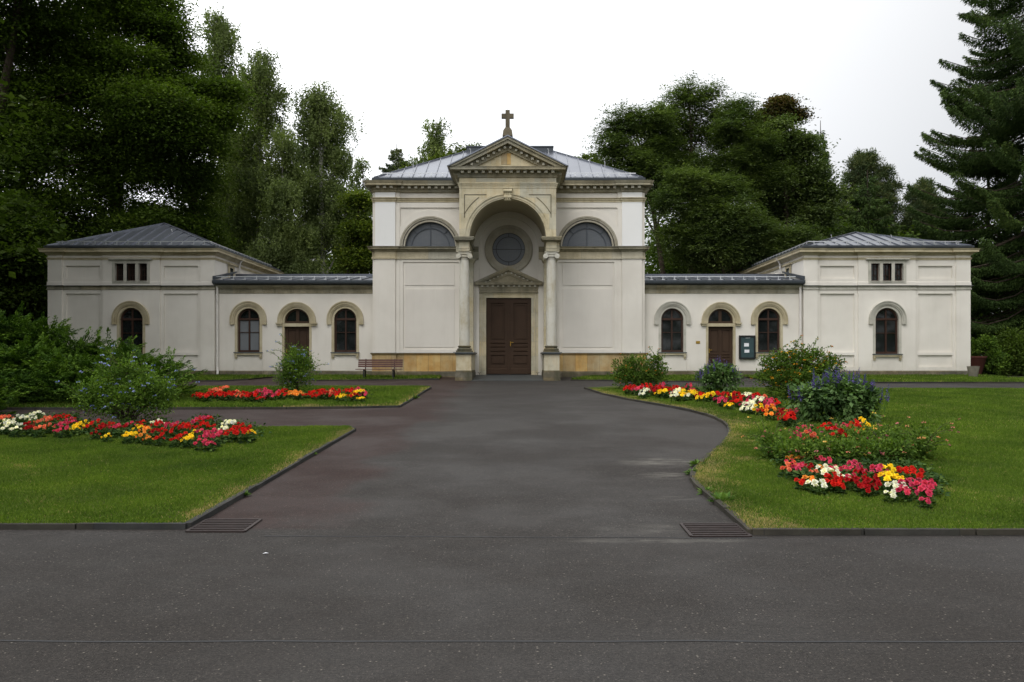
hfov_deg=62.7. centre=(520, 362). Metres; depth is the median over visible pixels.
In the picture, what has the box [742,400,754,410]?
begonia plant
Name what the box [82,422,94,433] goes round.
begonia plant
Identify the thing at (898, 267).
small window
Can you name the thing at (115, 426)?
begonia plant
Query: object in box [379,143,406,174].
spruce tree
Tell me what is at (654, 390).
begonia plant
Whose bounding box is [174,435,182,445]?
begonia plant
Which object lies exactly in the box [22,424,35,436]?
begonia plant
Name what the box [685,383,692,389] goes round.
begonia plant
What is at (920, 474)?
begonia plant
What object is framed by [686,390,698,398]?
begonia plant
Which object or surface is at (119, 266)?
small window
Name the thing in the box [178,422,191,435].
begonia plant
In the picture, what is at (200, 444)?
begonia plant
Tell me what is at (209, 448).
begonia plant
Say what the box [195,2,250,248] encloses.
birch tree
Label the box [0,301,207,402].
juniper bush
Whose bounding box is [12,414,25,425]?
begonia plant
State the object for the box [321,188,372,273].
maple tree
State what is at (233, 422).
begonia plant
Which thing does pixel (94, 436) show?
begonia plant
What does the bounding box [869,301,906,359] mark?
window
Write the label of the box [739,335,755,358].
notice board
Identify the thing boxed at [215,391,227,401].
begonia plant
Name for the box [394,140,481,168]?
maple tree
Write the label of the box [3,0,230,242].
beech tree
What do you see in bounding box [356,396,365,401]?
begonia plant
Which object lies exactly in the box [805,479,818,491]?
begonia plant
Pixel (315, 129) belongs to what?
birch tree
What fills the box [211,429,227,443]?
begonia plant
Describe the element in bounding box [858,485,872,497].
begonia plant
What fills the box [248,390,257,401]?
begonia plant
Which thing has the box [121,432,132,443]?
begonia plant
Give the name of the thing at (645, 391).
begonia plant
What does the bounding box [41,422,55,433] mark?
begonia plant
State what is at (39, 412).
begonia plant
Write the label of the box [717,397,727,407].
begonia plant
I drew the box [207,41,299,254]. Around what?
birch tree
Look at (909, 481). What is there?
begonia plant
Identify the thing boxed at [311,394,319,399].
begonia plant
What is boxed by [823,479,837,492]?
begonia plant
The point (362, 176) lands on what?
thin tree
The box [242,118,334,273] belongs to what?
birch tree
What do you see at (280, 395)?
begonia plant
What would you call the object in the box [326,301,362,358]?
window
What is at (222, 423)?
begonia plant
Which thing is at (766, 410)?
begonia plant
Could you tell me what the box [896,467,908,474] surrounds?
begonia plant
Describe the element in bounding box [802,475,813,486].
begonia plant
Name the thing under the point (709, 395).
begonia plant
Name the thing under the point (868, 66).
sky
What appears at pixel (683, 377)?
grass
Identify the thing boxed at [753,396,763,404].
begonia plant
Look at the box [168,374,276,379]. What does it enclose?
grass
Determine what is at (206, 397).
begonia plant
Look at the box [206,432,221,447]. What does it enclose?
begonia plant
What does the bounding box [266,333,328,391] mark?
plumbago shrub
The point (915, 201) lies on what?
pine tree
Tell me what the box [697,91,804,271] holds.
locust tree
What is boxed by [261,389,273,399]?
begonia plant
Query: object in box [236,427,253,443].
begonia plant
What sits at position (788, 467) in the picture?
begonia plant
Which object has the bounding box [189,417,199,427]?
begonia plant
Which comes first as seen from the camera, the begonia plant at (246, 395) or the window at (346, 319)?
the begonia plant at (246, 395)
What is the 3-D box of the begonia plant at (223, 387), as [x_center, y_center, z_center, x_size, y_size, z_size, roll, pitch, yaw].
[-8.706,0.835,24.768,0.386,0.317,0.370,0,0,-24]
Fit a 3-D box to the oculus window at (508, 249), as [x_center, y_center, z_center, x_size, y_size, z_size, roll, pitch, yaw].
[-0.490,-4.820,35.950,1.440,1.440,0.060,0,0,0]
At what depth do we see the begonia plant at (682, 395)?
22.28 m
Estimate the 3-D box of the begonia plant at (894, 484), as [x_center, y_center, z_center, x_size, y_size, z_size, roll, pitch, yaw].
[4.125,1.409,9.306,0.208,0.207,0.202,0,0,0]
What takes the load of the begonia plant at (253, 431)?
on the lawn at (138, 492)
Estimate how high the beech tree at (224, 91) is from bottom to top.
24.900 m
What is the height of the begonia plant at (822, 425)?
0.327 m
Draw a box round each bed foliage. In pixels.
[0,411,270,445]
[190,387,374,398]
[620,383,799,420]
[770,414,951,499]
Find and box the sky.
[4,0,1023,269]
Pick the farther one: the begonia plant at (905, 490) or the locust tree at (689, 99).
the locust tree at (689, 99)
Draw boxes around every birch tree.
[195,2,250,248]
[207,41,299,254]
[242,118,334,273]
[286,80,372,273]
[408,117,457,162]
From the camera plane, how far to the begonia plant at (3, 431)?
14.87 m
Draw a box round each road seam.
[0,640,1023,641]
[329,536,766,537]
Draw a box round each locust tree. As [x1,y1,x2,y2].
[580,98,690,273]
[645,70,745,273]
[645,158,832,273]
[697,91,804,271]
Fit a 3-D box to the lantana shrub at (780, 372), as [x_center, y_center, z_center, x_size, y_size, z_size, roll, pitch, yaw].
[7.732,0.176,23.199,2.598,1.872,1.780,0,0,-22]
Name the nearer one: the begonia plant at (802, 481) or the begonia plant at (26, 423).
the begonia plant at (802, 481)
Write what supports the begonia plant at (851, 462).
on the lawn at (753, 518)
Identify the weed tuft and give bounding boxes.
[686,458,707,465]
[697,485,713,494]
[708,491,734,501]
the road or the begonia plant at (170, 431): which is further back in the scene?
the begonia plant at (170, 431)
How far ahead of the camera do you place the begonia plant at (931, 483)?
9.32 m
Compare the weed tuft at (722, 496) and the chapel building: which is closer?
the weed tuft at (722, 496)
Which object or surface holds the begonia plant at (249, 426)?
on the lawn at (138, 492)
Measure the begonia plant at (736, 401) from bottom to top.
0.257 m
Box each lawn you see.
[0,428,348,522]
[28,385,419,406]
[587,386,1023,527]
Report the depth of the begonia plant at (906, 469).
10.23 m
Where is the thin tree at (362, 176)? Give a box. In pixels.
[341,156,372,273]
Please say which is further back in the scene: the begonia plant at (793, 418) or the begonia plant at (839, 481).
the begonia plant at (793, 418)
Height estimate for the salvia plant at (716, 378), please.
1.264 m
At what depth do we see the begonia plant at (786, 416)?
16.10 m
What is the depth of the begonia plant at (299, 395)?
22.53 m
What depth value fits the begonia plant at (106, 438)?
13.92 m
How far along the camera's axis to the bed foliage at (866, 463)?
10.84 m
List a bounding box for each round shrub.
[971,333,1013,374]
[982,327,1023,375]
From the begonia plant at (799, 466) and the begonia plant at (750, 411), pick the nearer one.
the begonia plant at (799, 466)
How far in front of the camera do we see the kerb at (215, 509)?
7.98 m
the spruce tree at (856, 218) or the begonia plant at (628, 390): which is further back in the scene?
the spruce tree at (856, 218)
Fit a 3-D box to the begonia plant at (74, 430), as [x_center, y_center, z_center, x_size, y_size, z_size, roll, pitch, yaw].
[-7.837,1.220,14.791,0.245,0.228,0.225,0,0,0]
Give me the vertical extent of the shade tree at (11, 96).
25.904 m
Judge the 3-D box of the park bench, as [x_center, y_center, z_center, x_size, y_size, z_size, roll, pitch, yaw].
[-5.662,0.302,33.741,1.827,0.859,0.582,0,0,0]
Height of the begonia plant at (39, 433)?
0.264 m
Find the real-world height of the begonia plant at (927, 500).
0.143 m
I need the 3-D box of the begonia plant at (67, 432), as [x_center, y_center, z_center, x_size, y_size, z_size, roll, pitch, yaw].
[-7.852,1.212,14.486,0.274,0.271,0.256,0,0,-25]
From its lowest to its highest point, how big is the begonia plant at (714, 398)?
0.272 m
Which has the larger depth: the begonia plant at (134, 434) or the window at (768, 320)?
the window at (768, 320)
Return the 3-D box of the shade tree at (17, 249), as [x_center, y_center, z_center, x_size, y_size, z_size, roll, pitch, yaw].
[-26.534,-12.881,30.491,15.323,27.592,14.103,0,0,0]
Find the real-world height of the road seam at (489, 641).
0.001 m
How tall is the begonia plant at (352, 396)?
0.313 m
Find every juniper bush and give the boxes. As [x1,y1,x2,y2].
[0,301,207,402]
[0,366,28,413]
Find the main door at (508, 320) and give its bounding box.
[486,298,530,373]
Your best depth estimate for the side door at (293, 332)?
36.09 m
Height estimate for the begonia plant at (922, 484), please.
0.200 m
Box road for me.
[0,537,1023,681]
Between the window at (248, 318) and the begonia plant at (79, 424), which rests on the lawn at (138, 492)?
the begonia plant at (79, 424)
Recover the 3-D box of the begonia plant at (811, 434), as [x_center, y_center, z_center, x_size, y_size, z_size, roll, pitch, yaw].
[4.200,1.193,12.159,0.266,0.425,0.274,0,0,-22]
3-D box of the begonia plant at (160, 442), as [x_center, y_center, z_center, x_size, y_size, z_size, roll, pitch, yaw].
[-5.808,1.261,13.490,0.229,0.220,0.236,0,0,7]
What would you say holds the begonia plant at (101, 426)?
on the lawn at (138, 492)
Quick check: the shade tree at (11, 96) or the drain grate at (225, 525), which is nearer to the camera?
the drain grate at (225, 525)
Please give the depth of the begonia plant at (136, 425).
14.85 m
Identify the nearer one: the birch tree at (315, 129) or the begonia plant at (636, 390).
the begonia plant at (636, 390)
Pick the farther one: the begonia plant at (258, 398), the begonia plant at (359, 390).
the begonia plant at (359, 390)
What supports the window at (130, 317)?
in the chapel building
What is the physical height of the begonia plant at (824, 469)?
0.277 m
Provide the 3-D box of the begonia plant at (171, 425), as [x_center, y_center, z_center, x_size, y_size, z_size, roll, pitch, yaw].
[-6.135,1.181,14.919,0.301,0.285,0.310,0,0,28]
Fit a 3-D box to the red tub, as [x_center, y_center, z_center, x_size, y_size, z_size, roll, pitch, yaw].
[19.980,0.180,37.300,1.360,0.880,1.360,0,0,0]
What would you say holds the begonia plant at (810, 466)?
on the lawn at (753, 518)
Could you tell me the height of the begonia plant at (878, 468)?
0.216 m
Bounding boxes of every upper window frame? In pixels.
[108,258,152,283]
[866,258,909,283]
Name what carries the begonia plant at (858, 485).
on the lawn at (753, 518)
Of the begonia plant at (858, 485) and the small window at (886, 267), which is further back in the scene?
the small window at (886, 267)
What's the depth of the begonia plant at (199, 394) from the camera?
22.16 m
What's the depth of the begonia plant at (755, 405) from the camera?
18.41 m
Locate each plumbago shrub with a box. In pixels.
[55,344,199,422]
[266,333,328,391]
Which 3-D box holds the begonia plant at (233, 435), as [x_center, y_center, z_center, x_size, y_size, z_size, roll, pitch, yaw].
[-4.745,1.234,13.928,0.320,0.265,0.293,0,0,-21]
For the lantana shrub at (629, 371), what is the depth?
27.13 m
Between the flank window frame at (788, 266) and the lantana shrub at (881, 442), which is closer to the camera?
the lantana shrub at (881, 442)
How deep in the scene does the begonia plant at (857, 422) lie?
13.59 m
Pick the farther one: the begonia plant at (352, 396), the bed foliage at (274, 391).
the bed foliage at (274, 391)
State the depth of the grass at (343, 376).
33.88 m
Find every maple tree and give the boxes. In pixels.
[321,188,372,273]
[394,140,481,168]
[574,153,612,166]
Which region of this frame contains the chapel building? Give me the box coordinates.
[37,110,980,380]
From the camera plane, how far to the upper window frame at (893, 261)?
35.97 m
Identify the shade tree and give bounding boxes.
[0,0,74,317]
[0,61,25,277]
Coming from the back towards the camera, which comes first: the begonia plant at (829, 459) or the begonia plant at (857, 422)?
the begonia plant at (857, 422)
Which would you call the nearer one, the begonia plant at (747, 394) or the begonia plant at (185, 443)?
the begonia plant at (185, 443)
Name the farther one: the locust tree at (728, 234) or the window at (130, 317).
the locust tree at (728, 234)
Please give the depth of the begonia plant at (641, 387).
25.00 m
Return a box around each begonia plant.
[0,418,14,430]
[0,425,9,434]
[3,420,19,434]
[8,426,21,437]
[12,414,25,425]
[22,421,34,432]
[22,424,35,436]
[31,410,45,422]
[32,425,46,437]
[33,418,46,429]
[40,415,53,427]
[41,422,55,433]
[52,427,63,436]
[54,421,67,430]
[56,425,72,438]
[69,425,82,435]
[70,423,84,432]
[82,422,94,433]
[89,430,100,439]
[90,418,103,429]
[95,424,110,436]
[100,432,113,442]
[109,423,122,436]
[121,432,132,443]
[124,421,136,429]
[126,431,138,440]
[132,424,142,431]
[135,431,147,443]
[138,426,151,437]
[142,435,153,445]
[148,428,161,439]
[150,420,164,431]
[151,434,166,445]
[161,429,174,440]
[168,421,182,433]
[168,437,179,447]
[170,424,182,432]
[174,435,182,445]
[175,431,190,442]
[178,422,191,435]
[180,433,195,449]
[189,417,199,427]
[193,438,210,451]
[194,428,206,439]
[195,393,204,401]
[196,422,208,432]
[198,432,211,444]
[199,392,211,402]
[203,441,216,451]
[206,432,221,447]
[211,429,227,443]
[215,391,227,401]
[218,425,228,432]
[219,385,228,391]
[221,419,231,426]
[224,390,238,400]
[225,419,236,427]
[226,429,240,442]
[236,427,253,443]
[240,392,252,402]
[240,424,254,435]
[243,429,256,441]
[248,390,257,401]
[255,396,265,402]
[258,387,267,395]
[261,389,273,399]
[275,390,285,399]
[293,390,304,400]
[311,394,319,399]
[313,388,326,399]
[323,389,332,398]
[328,391,339,400]
[336,393,347,400]
[347,392,358,401]
[353,389,364,398]
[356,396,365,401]
[623,385,634,394]
[631,387,640,396]
[638,392,646,399]
[639,388,650,396]
[640,383,648,393]
[649,387,658,395]
[658,388,670,398]
[669,393,681,401]
[676,391,686,400]
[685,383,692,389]
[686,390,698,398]
[695,395,704,401]
[705,391,716,401]
[710,391,722,401]
[713,396,725,404]
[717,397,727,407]
[723,402,734,409]
[726,393,735,405]
[729,399,741,407]
[740,405,748,413]
[741,392,751,398]
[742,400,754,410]
[745,404,756,413]
[752,403,763,415]
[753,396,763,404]
[756,406,769,414]
[764,404,778,416]
[764,411,776,420]
[777,414,794,427]
[779,465,792,476]
[783,412,799,427]
[785,460,796,471]
[789,463,803,478]
[794,478,806,491]
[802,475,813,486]
[803,430,817,451]
[804,463,813,468]
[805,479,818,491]
[811,478,828,495]
[815,463,829,482]
[817,422,827,432]
[821,457,831,463]
[823,471,839,489]
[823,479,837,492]
[827,422,837,433]
[827,465,839,479]
[830,426,846,438]
[830,479,842,492]
[833,482,847,495]
[844,475,857,490]
[845,472,856,485]
[847,459,858,464]
[848,420,862,427]
[853,468,866,480]
[853,475,869,489]
[854,480,868,492]
[858,416,870,426]
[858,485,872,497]
[863,482,878,495]
[864,476,883,495]
[870,464,885,475]
[878,471,894,489]
[881,463,895,472]
[881,489,897,503]
[883,480,900,496]
[895,486,912,502]
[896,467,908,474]
[898,477,914,494]
[904,467,916,476]
[908,487,919,500]
[911,468,924,478]
[913,480,927,496]
[915,485,935,504]
[917,497,932,509]
[921,480,936,496]
[922,478,936,491]
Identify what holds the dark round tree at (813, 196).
on the ground
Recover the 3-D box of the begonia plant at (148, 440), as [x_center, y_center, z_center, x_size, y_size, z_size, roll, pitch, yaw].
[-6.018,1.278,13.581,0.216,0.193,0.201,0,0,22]
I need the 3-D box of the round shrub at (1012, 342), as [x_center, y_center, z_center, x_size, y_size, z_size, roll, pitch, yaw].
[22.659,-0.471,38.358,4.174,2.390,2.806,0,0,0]
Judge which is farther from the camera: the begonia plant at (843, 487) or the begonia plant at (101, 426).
the begonia plant at (101, 426)
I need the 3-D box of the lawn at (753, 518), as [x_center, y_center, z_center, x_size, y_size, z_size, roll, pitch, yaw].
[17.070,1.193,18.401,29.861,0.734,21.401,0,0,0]
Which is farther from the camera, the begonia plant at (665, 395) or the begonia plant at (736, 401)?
the begonia plant at (665, 395)
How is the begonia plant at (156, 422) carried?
on the lawn at (138, 492)
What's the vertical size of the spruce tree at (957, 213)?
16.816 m
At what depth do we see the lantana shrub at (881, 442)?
11.83 m
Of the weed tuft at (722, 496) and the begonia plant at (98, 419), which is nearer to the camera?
the weed tuft at (722, 496)
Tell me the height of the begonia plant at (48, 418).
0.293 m
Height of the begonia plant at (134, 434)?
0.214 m
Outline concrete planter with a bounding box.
[967,366,979,376]
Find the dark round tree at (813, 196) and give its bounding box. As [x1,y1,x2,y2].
[747,110,864,239]
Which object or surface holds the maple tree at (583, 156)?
on the ground
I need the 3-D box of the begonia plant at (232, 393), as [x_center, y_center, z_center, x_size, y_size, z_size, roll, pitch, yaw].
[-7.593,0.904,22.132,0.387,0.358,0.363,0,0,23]
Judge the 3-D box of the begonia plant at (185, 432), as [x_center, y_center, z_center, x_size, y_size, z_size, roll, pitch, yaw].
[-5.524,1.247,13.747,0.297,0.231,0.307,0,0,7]
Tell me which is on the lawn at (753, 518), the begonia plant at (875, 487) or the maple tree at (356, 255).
the begonia plant at (875, 487)
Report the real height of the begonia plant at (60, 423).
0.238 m
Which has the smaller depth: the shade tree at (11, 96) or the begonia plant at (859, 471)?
the begonia plant at (859, 471)
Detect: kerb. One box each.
[0,427,355,529]
[3,387,430,409]
[190,378,1023,535]
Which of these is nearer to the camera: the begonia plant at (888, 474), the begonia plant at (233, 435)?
the begonia plant at (888, 474)
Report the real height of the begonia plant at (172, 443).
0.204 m
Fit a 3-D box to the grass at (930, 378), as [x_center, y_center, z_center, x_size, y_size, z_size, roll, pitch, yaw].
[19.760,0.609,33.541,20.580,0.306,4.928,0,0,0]
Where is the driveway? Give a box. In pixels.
[0,377,1023,536]
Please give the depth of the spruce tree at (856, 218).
51.42 m
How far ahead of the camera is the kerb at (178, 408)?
20.57 m
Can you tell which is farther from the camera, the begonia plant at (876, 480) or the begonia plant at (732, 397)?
the begonia plant at (732, 397)
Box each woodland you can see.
[41,201,372,328]
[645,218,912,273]
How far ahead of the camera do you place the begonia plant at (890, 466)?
10.48 m
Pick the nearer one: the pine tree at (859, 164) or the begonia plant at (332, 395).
the begonia plant at (332, 395)
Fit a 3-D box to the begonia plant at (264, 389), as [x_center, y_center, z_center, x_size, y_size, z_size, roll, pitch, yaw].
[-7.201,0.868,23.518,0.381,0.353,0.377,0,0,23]
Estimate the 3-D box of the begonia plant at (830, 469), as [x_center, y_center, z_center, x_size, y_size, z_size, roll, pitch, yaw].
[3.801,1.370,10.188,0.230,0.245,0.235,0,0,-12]
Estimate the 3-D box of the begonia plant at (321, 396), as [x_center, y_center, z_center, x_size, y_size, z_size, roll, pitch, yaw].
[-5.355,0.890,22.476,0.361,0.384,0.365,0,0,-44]
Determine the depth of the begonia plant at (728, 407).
19.84 m
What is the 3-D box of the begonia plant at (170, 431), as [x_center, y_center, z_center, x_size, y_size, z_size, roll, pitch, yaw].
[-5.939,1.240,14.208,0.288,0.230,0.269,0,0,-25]
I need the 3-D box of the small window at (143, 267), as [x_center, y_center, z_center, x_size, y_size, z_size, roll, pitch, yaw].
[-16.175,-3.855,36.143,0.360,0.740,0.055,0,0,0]
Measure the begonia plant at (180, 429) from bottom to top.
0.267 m
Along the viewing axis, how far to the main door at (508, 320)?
35.92 m
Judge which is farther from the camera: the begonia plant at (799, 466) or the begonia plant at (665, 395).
the begonia plant at (665, 395)
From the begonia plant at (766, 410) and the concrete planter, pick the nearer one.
the begonia plant at (766, 410)
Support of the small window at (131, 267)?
in the chapel building
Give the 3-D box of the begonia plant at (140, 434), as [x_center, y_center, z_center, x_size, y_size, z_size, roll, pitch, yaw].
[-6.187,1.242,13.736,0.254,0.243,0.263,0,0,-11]
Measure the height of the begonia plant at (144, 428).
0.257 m
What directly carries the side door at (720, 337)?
in the chapel building
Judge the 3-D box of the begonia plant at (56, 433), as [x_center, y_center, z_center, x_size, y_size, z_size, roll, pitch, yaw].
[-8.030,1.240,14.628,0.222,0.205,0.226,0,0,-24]
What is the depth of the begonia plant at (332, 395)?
22.52 m
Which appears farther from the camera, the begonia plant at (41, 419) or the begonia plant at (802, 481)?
the begonia plant at (41, 419)
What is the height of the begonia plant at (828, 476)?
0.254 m
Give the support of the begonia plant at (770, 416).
on the lawn at (753, 518)
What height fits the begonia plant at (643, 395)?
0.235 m
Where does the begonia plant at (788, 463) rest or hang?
on the lawn at (753, 518)
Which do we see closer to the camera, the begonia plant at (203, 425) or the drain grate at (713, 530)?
the drain grate at (713, 530)
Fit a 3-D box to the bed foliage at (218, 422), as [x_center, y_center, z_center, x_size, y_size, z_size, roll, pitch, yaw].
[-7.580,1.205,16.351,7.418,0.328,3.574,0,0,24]
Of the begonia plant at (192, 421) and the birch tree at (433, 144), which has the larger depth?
the birch tree at (433, 144)
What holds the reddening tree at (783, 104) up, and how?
on the ground
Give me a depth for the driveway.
11.66 m
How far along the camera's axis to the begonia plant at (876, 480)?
9.46 m
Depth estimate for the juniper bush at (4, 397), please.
19.41 m
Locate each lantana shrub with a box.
[606,346,671,388]
[741,407,962,461]
[751,335,845,399]
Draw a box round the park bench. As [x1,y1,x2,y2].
[355,359,402,378]
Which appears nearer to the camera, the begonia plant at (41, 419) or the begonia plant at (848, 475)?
the begonia plant at (848, 475)
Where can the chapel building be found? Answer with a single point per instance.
(507, 256)
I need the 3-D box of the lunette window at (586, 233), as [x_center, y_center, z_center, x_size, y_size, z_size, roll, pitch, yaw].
[2.850,-5.440,35.860,2.160,1.080,0.120,0,0,0]
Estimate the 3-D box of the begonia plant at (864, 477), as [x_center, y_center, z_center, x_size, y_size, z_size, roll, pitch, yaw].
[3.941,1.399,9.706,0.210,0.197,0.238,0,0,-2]
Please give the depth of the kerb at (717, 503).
7.74 m
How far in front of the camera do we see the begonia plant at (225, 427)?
14.72 m
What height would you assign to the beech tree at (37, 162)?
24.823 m
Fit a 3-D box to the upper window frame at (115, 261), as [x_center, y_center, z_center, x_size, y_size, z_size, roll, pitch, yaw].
[-16.680,-3.897,36.000,1.860,1.075,0.280,0,0,0]
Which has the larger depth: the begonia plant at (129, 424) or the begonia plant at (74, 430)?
the begonia plant at (129, 424)
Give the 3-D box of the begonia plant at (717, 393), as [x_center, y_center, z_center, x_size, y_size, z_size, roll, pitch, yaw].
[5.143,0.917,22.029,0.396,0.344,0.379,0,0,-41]
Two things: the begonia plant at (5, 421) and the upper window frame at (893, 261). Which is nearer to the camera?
the begonia plant at (5, 421)
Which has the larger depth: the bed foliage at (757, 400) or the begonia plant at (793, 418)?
the bed foliage at (757, 400)
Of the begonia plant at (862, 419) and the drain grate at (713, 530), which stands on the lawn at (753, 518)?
the begonia plant at (862, 419)
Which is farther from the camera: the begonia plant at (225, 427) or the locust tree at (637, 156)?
the locust tree at (637, 156)
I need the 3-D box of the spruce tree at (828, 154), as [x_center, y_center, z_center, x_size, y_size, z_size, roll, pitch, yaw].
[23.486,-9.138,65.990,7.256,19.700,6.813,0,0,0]
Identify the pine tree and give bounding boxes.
[831,147,912,236]
[899,176,949,237]
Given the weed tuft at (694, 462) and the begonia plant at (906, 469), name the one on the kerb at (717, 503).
the weed tuft at (694, 462)
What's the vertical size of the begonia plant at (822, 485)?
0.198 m
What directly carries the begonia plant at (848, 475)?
on the lawn at (753, 518)
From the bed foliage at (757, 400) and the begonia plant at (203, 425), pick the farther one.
the bed foliage at (757, 400)
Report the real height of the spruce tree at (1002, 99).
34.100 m
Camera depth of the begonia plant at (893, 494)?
8.99 m
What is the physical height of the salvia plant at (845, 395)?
1.320 m
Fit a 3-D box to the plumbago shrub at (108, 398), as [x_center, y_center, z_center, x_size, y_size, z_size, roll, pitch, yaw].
[-7.870,0.465,16.989,2.709,1.662,1.400,0,0,0]
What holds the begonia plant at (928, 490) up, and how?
on the lawn at (753, 518)
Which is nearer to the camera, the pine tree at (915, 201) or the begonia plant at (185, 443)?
the begonia plant at (185, 443)
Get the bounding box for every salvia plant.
[693,358,745,391]
[785,367,889,422]
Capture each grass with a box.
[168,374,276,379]
[302,373,440,379]
[571,374,701,380]
[743,373,1023,381]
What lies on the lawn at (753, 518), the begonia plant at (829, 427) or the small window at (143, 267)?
the begonia plant at (829, 427)
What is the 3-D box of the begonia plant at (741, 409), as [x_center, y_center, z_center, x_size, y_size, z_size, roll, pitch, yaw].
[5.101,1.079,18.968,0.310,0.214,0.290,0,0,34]
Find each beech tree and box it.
[0,0,125,242]
[0,189,101,335]
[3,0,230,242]
[94,0,267,250]
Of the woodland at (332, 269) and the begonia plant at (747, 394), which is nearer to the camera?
the begonia plant at (747, 394)
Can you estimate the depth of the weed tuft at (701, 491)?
9.71 m
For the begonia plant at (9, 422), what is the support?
on the lawn at (138, 492)
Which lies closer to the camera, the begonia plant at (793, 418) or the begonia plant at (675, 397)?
the begonia plant at (793, 418)
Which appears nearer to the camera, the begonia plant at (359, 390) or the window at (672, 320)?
the begonia plant at (359, 390)
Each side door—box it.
[275,302,316,370]
[700,302,741,370]
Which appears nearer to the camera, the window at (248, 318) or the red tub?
the window at (248, 318)
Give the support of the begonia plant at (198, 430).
on the lawn at (138, 492)
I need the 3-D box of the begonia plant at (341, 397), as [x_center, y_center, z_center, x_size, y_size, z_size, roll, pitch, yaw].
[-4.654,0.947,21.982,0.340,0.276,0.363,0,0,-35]
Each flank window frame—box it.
[228,263,236,277]
[783,263,790,277]
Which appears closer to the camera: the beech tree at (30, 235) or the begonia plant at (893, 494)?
the begonia plant at (893, 494)
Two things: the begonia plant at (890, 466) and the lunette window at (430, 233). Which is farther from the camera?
the lunette window at (430, 233)
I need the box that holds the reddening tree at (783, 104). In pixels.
[750,93,821,240]
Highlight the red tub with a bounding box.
[971,356,986,373]
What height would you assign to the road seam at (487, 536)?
0.001 m
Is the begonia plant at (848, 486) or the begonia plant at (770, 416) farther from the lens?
the begonia plant at (770, 416)
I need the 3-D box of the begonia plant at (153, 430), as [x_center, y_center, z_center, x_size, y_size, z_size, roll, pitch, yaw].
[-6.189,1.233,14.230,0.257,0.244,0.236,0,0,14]
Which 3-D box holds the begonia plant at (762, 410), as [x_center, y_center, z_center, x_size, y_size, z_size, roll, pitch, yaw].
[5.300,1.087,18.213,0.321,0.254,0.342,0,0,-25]
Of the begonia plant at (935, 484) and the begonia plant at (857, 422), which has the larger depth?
the begonia plant at (857, 422)
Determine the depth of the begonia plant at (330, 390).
22.78 m
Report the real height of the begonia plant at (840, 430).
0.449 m
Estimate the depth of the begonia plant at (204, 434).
13.56 m
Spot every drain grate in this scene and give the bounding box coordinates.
[185,518,261,532]
[680,523,751,536]
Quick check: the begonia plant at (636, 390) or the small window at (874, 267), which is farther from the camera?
the small window at (874, 267)
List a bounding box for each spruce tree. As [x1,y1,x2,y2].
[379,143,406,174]
[813,120,836,203]
[833,170,901,235]
[905,0,1023,335]
[915,128,1023,371]
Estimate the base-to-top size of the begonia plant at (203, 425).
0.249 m
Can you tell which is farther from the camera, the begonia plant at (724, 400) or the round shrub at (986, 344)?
the round shrub at (986, 344)
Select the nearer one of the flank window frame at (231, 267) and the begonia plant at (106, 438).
the begonia plant at (106, 438)
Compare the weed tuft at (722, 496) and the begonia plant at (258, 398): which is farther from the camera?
the begonia plant at (258, 398)
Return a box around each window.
[111,301,149,356]
[117,264,122,280]
[128,264,134,280]
[140,264,146,280]
[229,301,266,358]
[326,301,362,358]
[406,222,454,245]
[492,233,524,265]
[562,222,611,245]
[654,301,690,358]
[751,301,787,358]
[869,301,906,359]
[871,264,877,280]
[883,264,889,280]
[895,264,901,280]
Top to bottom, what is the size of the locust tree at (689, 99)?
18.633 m
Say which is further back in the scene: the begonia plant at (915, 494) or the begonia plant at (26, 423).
the begonia plant at (26, 423)
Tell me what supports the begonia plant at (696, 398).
on the lawn at (753, 518)

